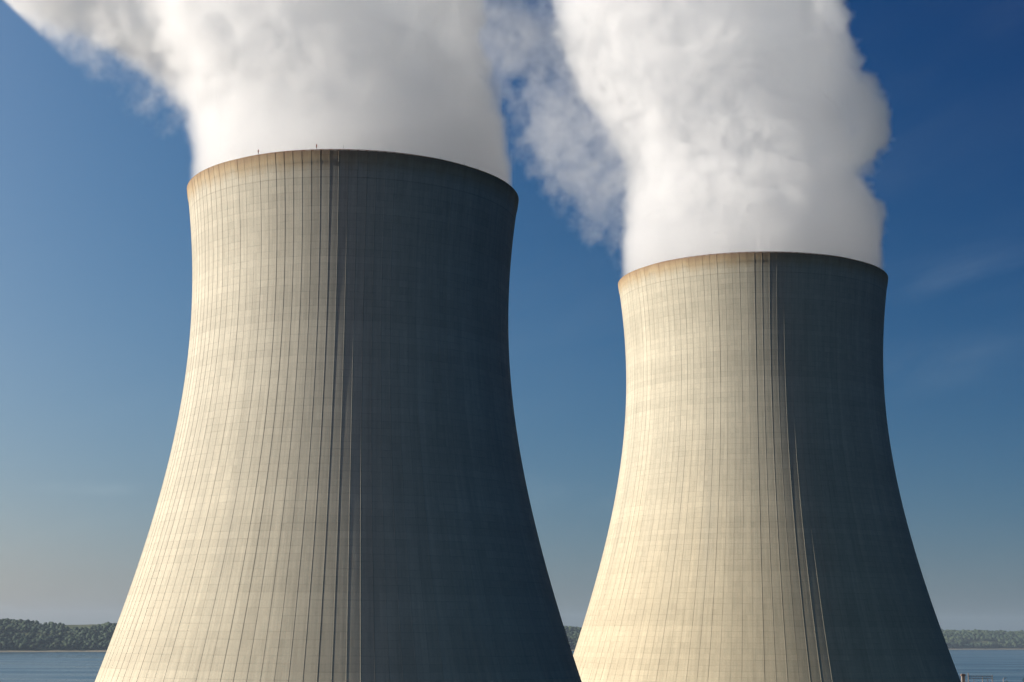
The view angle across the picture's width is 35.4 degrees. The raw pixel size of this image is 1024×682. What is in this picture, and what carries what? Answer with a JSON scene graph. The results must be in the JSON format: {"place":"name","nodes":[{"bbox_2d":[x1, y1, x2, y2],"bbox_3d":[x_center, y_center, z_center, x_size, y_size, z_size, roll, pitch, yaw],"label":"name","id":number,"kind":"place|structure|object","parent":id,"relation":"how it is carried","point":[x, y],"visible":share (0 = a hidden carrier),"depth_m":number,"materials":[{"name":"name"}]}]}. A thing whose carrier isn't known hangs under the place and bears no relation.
{"place":"outdoors","nodes":[
{"label":"outdoors","id":0,"kind":"place"},
{"bbox_2d":[0,649,1023,681],"bbox_3d":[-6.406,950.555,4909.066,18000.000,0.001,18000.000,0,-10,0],"label":"water","id":1,"kind":"structure","parent":0,"point":[1000,665],"depth_m":2580.97,"materials":[{"name":"blue liquid"}]},
{"bbox_2d":[0,623,1023,649],"bbox_3d":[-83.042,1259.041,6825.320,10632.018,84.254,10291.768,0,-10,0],"label":"hills","id":2,"kind":"structure","parent":0,"point":[571,647],"depth_m":4239.15,"materials":[{"name":"plant"}]},
{"bbox_2d":[0,618,1023,649],"bbox_3d":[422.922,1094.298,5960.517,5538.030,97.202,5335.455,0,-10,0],"label":"forest","id":3,"kind":"object","parent":2,"relation":"on","point":[77,637],"visible":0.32,"depth_m":4368.23,"materials":[{"name":"plant"}]},
{"bbox_2d":[0,648,1023,651],"bbox_3d":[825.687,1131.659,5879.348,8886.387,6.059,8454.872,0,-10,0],"label":"beach","id":4,"kind":"structure","parent":0,"point":[571,650],"depth_m":4087.63,"materials":[{"name":"beige sand"}]},
{"bbox_2d":[0,0,1023,631],"label":"sky","id":5,"kind":"structure","parent":0,"point":[629,136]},
{"bbox_3d":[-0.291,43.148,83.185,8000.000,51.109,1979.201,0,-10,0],"label":"ground","id":6,"kind":"structure","parent":0,"visible":0},
{"bbox_2d":[95,144,581,681],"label":"cooling tower","id":7,"kind":"structure","parent":6,"relation":"on","point":[343,496],"depth_m":288.26,"materials":[{"name":"concrete"}]},
{"bbox_2d":[573,251,960,681],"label":"cooling tower","id":8,"kind":"structure","parent":6,"relation":"on","point":[758,531],"depth_m":400.87,"materials":[{"name":"concrete"}]},
{"bbox_2d":[960,674,965,681],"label":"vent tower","id":9,"kind":"structure","parent":6,"relation":"on","point":[962,677],"depth_m":508.78,"materials":[{"name":"grey"}]},
{"bbox_2d":[968,673,992,681],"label":"gantry","id":10,"kind":"object","parent":6,"relation":"on","point":[982,678],"visible":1,"depth_m":511.07,"materials":[{"name":"metal"}]}
]}

